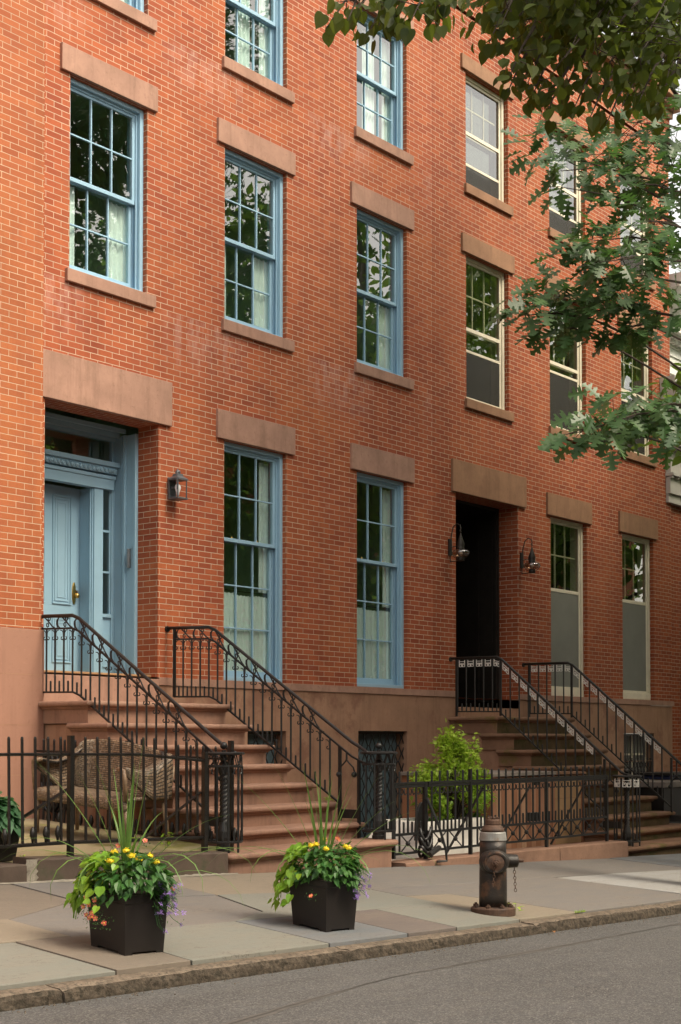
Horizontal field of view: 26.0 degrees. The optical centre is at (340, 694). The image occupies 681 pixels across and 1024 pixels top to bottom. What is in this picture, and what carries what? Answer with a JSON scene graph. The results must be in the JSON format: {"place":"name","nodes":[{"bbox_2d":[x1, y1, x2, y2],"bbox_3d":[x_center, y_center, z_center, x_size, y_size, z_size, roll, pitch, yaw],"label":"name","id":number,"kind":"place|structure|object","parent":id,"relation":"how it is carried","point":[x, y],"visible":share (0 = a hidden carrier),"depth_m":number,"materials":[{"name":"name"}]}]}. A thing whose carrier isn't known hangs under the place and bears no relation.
{"place":"outdoors","nodes":[
{"label":"outdoors","id":0,"kind":"place"},
{"bbox_2d":[4,818,217,862],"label":"side yard paving","id":1,"kind":"structure","parent":0,"point":[91,848],"depth_m":13.30,"materials":[{"name":"beige stone"}]},
{"bbox_2d":[0,791,24,861],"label":"potted hosta","id":2,"kind":"object","parent":1,"relation":"on","point":[15,826],"visible":0.7,"depth_m":11.58,"materials":[{"name":"green plant"}]},
{"bbox_2d":[0,0,44,818],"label":"row house","id":3,"kind":"structure","parent":1,"relation":"on","point":[22,87],"depth_m":15.11,"materials":[{"name":"orange brick"}]},
{"bbox_2d":[31,739,174,843],"bbox_3d":[-2.195,0.889,13.621,1.284,0.953,0.657,-1,-2,38],"label":"garden settee","id":4,"kind":"object","parent":1,"relation":"on","point":[91,777],"visible":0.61,"depth_m":13.74,"materials":[{"name":"brown wicker"}]},
{"bbox_2d":[160,832,172,847],"bbox_3d":[-1.528,1.266,12.909,0.152,0.160,0.126,0,-2,-11],"label":"weed","id":5,"kind":"object","parent":1,"relation":"on","point":[166,841],"visible":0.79,"depth_m":12.91,"materials":[{"name":"green plant"}]},
{"bbox_2d":[0,914,680,1023],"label":"road","id":6,"kind":"structure","parent":0,"point":[633,978],"depth_m":8.51,"materials":[{"name":"grey asphalt"}]},
{"bbox_2d":[0,901,680,1011],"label":"kerb","id":7,"kind":"structure","parent":6,"relation":"on","point":[65,992],"depth_m":9.41,"materials":[{"name":"grey stone"}]},
{"bbox_2d":[0,914,680,1016],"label":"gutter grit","id":8,"kind":"object","parent":6,"relation":"on","point":[317,968],"visible":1,"depth_m":9.54,"materials":[{"name":"gravel"}]},
{"bbox_2d":[223,923,680,1023],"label":"road seam band","id":9,"kind":"object","parent":6,"relation":"on","point":[337,992],"visible":1,"depth_m":8.57,"materials":[{"name":"grey asphalt"}]},
{"bbox_2d":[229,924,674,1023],"bbox_3d":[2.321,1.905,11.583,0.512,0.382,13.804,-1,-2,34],"label":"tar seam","id":10,"kind":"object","parent":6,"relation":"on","point":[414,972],"visible":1,"depth_m":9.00,"materials":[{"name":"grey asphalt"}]},
{"bbox_2d":[0,854,680,989],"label":"sidewalk","id":11,"kind":"structure","parent":0,"point":[45,937],"depth_m":11.09,"materials":[{"name":"grey concrete"}]},
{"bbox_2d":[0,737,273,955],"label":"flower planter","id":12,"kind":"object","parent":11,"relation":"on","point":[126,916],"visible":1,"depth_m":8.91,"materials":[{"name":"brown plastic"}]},
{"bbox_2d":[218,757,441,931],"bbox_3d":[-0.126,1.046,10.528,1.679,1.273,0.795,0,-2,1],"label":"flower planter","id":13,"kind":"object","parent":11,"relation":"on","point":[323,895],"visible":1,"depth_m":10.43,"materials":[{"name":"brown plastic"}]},
{"bbox_2d":[314,0,680,197],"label":"linden tree","id":14,"kind":"object","parent":11,"relation":"on","point":[576,27],"visible":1,"depth_m":9.04,"materials":[{"name":"green plant"}]},
{"bbox_2d":[471,817,523,916],"bbox_3d":[1.246,1.402,12.048,0.364,0.806,0.392,-1,-2,38],"label":"fire hydrant","id":15,"kind":"object","parent":11,"relation":"on","point":[496,861],"visible":1,"depth_m":11.95,"materials":[{"name":"black metal"}]},
{"bbox_2d":[488,17,680,470],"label":"oak tree","id":16,"kind":"object","parent":11,"relation":"on","point":[621,433],"visible":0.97,"depth_m":12.42,"materials":[{"name":"green plant"}]},
{"bbox_2d":[627,363,680,465],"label":"street tree","id":17,"kind":"object","parent":11,"relation":"on","point":[677,459],"visible":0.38,"depth_m":22.11,"materials":[{"name":"green plant"}]},
{"bbox_2d":[391,844,556,860],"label":"areaway paving","id":18,"kind":"structure","parent":0,"point":[398,858],"depth_m":16.16,"materials":[{"name":"grey stone"}]},
{"bbox_2d":[368,816,483,857],"bbox_3d":[1.066,1.686,17.036,0.957,0.500,1.595,-1,-2,38],"label":"plant tub","id":19,"kind":"object","parent":18,"relation":"on","point":[435,841],"visible":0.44,"depth_m":16.57,"materials":[{"name":"white concrete"}]},
{"bbox_2d":[414,802,428,840],"bbox_3d":[0.900,1.404,16.346,0.030,0.420,0.260,-1,-2,38],"label":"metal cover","id":20,"kind":"object","parent":19,"relation":"in","point":[419,812],"visible":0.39,"depth_m":16.29,"materials":[{"name":"black metal"}]},
{"bbox_2d":[406,718,496,820],"bbox_3d":[1.293,0.918,17.285,1.106,1.339,1.368,0,-2,4],"label":"shrub","id":21,"kind":"object","parent":19,"relation":"in","point":[452,755],"visible":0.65,"depth_m":17.27,"materials":[{"name":"green plant"}]},
{"bbox_2d":[401,770,585,848],"bbox_3d":[2.040,1.500,19.399,1.390,0.980,2.380,-1,-2,38],"label":"trash enclosure","id":22,"kind":"object","parent":18,"relation":"on","point":[578,839],"visible":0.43,"depth_m":18.91,"materials":[{"name":"wood"}]},
{"bbox_2d":[602,24,680,733],"label":"sky","id":23,"kind":"structure","parent":0,"point":[673,122],"materials":[{"name":"white"}]},
{"bbox_2d":[659,272,680,771],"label":"porch house","id":24,"kind":"structure","parent":0,"point":[673,485],"depth_m":27.38,"materials":[{"name":"red brick"}]},
{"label":"lower areaway paving","id":25,"kind":"structure","parent":0,"visible":0},
{"bbox_2d":[8,0,433,837],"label":"row house","id":26,"kind":"structure","parent":25,"relation":"on","point":[238,320],"depth_m":18.51,"materials":[{"name":"red brick"}]},
{"bbox_2d":[43,483,79,670],"bbox_3d":[-3.310,-1.315,16.772,0.116,2.158,0.930,-1,-2,38],"label":"front door","id":27,"kind":"structure","parent":26,"relation":"in","point":[61,504],"depth_m":16.93,"materials":[{"name":"blue paint"}]},
{"bbox_2d":[60,42,157,308],"bbox_3d":[-2.667,-5.703,16.475,0.345,2.565,1.430,-1,-2,38],"label":"window","id":28,"kind":"structure","parent":26,"relation":"in","point":[123,279],"depth_m":16.63,"materials":[{"name":"blue paint"}]},
{"bbox_2d":[93,0,156,32],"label":"window","id":29,"kind":"structure","parent":26,"relation":"in","point":[133,10],"depth_m":16.71,"materials":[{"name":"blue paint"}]},
{"bbox_2d":[167,469,187,500],"bbox_3d":[-1.882,-2.417,16.996,0.193,0.359,0.173,-1,-2,38],"label":"wall lantern","id":30,"kind":"object","parent":26,"relation":"attached to","point":[173,489],"depth_m":16.98,"materials":[{"name":"grey metal"}]},
{"bbox_2d":[207,408,294,682],"bbox_3d":[-1.147,-1.775,18.268,0.338,3.245,1.430,-1,-2,38],"label":"window","id":31,"kind":"structure","parent":26,"relation":"in","point":[253,624],"depth_m":18.52,"materials":[{"name":"blue paint"}]},
{"bbox_2d":[217,117,295,352],"bbox_3d":[-1.145,-5.643,18.387,0.345,2.565,1.430,-1,-2,38],"label":"window","id":32,"kind":"structure","parent":26,"relation":"in","point":[266,326],"depth_m":18.61,"materials":[{"name":"blue paint"}]},
{"bbox_2d":[222,0,294,103],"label":"window","id":33,"kind":"structure","parent":26,"relation":"in","point":[269,77],"depth_m":18.69,"materials":[{"name":"blue paint"}]},
{"bbox_2d":[350,181,413,390],"bbox_3d":[0.474,-5.579,20.421,0.345,2.565,1.430,-1,-2,38],"label":"window","id":34,"kind":"structure","parent":26,"relation":"in","point":[388,368],"depth_m":20.66,"materials":[{"name":"blue paint"}]},
{"bbox_2d":[350,443,414,688],"bbox_3d":[0.471,-1.711,20.301,0.338,3.245,1.430,-1,-2,38],"label":"window","id":35,"kind":"structure","parent":26,"relation":"in","point":[380,634],"depth_m":20.58,"materials":[{"name":"blue paint"}]},
{"bbox_2d":[354,0,413,165],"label":"window","id":36,"kind":"structure","parent":26,"relation":"in","point":[390,85],"depth_m":20.76,"materials":[{"name":"blue paint"}]},
{"bbox_2d":[431,0,680,779],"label":"row house","id":37,"kind":"structure","parent":25,"relation":"on","point":[590,598],"depth_m":23.48,"materials":[{"name":"red brick"}]},
{"bbox_2d":[448,523,469,561],"bbox_3d":[1.710,-2.200,21.402,0.324,0.562,0.251,-1,-2,38],"label":"wall lantern","id":38,"kind":"object","parent":37,"relation":"attached to","point":[460,545],"depth_m":21.36,"materials":[{"name":"brown metal"}]},
{"bbox_2d":[460,53,513,216],"bbox_3d":[2.136,-8.489,22.602,0.345,2.070,1.450,-1,-2,38],"label":"window","id":39,"kind":"structure","parent":37,"relation":"in","point":[488,189],"depth_m":22.71,"materials":[{"name":"beige paint"}]},
{"bbox_2d":[461,232,514,421],"bbox_3d":[2.136,-5.528,22.509,0.345,2.595,1.450,-1,-2,38],"label":"window","id":40,"kind":"structure","parent":37,"relation":"in","point":[485,380],"depth_m":22.59,"materials":[{"name":"beige paint"}]},
{"bbox_2d":[520,538,540,573],"bbox_3d":[2.943,-2.151,22.950,0.324,0.562,0.251,-1,-2,38],"label":"wall lantern","id":41,"kind":"object","parent":37,"relation":"attached to","point":[531,557],"depth_m":22.91,"materials":[{"name":"brown metal"}]},
{"bbox_2d":[544,107,589,247],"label":"window","id":42,"kind":"structure","parent":37,"relation":"in","point":[557,225],"depth_m":24.65,"materials":[{"name":"beige paint"}]},
{"bbox_2d":[545,273,590,443],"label":"window","id":43,"kind":"structure","parent":37,"relation":"in","point":[560,384],"depth_m":24.43,"materials":[{"name":"beige paint"}]},
{"bbox_2d":[546,492,591,696],"bbox_3d":[3.647,-1.590,24.290,0.338,3.255,1.450,-1,-2,38],"label":"window","id":44,"kind":"structure","parent":37,"relation":"in","point":[566,605],"depth_m":24.38,"materials":[{"name":"grey glass"}]},
{"bbox_2d":[617,310,656,467],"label":"window","id":45,"kind":"structure","parent":37,"relation":"in","point":[641,371],"depth_m":26.52,"materials":[{"name":"beige paint"}]},
{"bbox_2d":[619,163,655,290],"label":"window","id":46,"kind":"structure","parent":37,"relation":"in","point":[638,170],"depth_m":26.55,"materials":[{"name":"beige paint"}]},
{"bbox_2d":[618,511,657,699],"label":"window","id":47,"kind":"structure","parent":37,"relation":"in","point":[636,614],"depth_m":26.30,"materials":[{"name":"grey glass"}]},
{"bbox_2d":[448,717,680,856],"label":"stoop","id":48,"kind":"object","parent":25,"relation":"on","point":[503,743],"visible":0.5,"depth_m":21.02,"materials":[{"name":"stone"}]},
{"bbox_2d":[449,656,641,846],"bbox_3d":[2.827,0.739,20.388,0.497,2.623,3.216,2,-2,-42],"label":"stair railing","id":49,"kind":"object","parent":48,"relation":"on","point":[626,785],"visible":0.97,"depth_m":20.27,"materials":[{"name":"black metal"}]},
{"bbox_2d":[522,662,680,821],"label":"stair railing","id":50,"kind":"object","parent":48,"relation":"on","point":[675,818],"visible":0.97,"depth_m":22.09,"materials":[{"name":"black metal"}]},
{"bbox_2d":[631,779,680,823],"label":"areaway wall","id":51,"kind":"structure","parent":25,"relation":"on","point":[659,804],"depth_m":22.05,"materials":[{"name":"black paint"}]},
{"bbox_2d":[633,772,680,779],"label":"plastic tray","id":52,"kind":"object","parent":51,"relation":"on","point":[657,775],"visible":0.81,"depth_m":23.34,"materials":[{"name":"black plastic"}]},
{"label":"under step ground","id":53,"kind":"structure","parent":0,"visible":0},
{"bbox_2d":[37,739,236,850],"bbox_3d":[-2.039,0.939,14.251,2.816,1.019,0.052,-1,-2,38],"label":"iron fence","id":54,"kind":"object","parent":53,"relation":"on","point":[230,748],"visible":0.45,"depth_m":13.79,"materials":[{"name":"black metal"}]},
{"bbox_2d":[40,756,66,819],"bbox_3d":[-2.820,0.966,14.821,0.258,0.796,0.717,1,-2,-22],"label":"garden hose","id":55,"kind":"object","parent":54,"relation":"hanging from","point":[56,804],"visible":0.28,"depth_m":14.99,"materials":[{"name":"green rubber"}]},
{"bbox_2d":[38,700,397,873],"bbox_3d":[-1.448,1.046,14.966,3.265,1.950,2.570,-1,-2,38],"label":"stoop","id":56,"kind":"object","parent":53,"relation":"on","point":[272,789],"visible":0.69,"depth_m":14.90,"materials":[{"name":"stone"}]},
{"bbox_2d":[41,613,244,852],"bbox_3d":[-2.002,0.296,14.339,0.444,2.318,3.208,2,-2,-44],"label":"stair railing","id":57,"kind":"object","parent":56,"relation":"on","point":[222,839],"visible":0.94,"depth_m":14.24,"materials":[{"name":"black metal"}]},
{"bbox_2d":[165,625,397,839],"bbox_3d":[-0.719,0.352,15.955,3.219,2.328,0.382,-1,-2,38],"label":"stair railing","id":58,"kind":"object","parent":56,"relation":"on","point":[378,764],"visible":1,"depth_m":15.67,"materials":[{"name":"black metal"}]},
{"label":"sidewalk bed","id":59,"kind":"structure","parent":0,"visible":0},
{"bbox_2d":[0,851,237,884],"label":"wall","id":60,"kind":"structure","parent":59,"relation":"on","point":[19,870],"depth_m":11.52,"materials":[{"name":"stone"}]},
{"bbox_2d":[0,735,207,856],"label":"iron fence","id":61,"kind":"object","parent":60,"relation":"on","point":[70,754],"visible":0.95,"depth_m":11.91,"materials":[{"name":"black metal"}]},
{"bbox_2d":[391,840,627,866],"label":"wall","id":62,"kind":"structure","parent":59,"relation":"on","point":[594,850],"depth_m":17.20,"materials":[{"name":"brown stone"}]},
{"bbox_2d":[423,766,608,858],"bbox_3d":[1.953,1.336,17.089,0.456,0.976,3.964,-1,-2,38],"label":"iron fence","id":63,"kind":"object","parent":62,"relation":"on","point":[532,816],"visible":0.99,"depth_m":16.99,"materials":[{"name":"black metal"}]},
{"bbox_2d":[392,771,447,862],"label":"gate","id":64,"kind":"structure","parent":63,"relation":"attached to","point":[399,784],"depth_m":15.22,"materials":[{"name":"black metal"}]},
{"bbox_2d":[418,826,441,857],"bbox_3d":[0.922,1.540,15.335,0.221,0.329,0.250,-1,-2,38],"label":"bicycle lock","id":65,"kind":"object","parent":64,"relation":"attached to","point":[428,839],"visible":1,"depth_m":15.31,"materials":[{"name":"black metal"}]}
]}

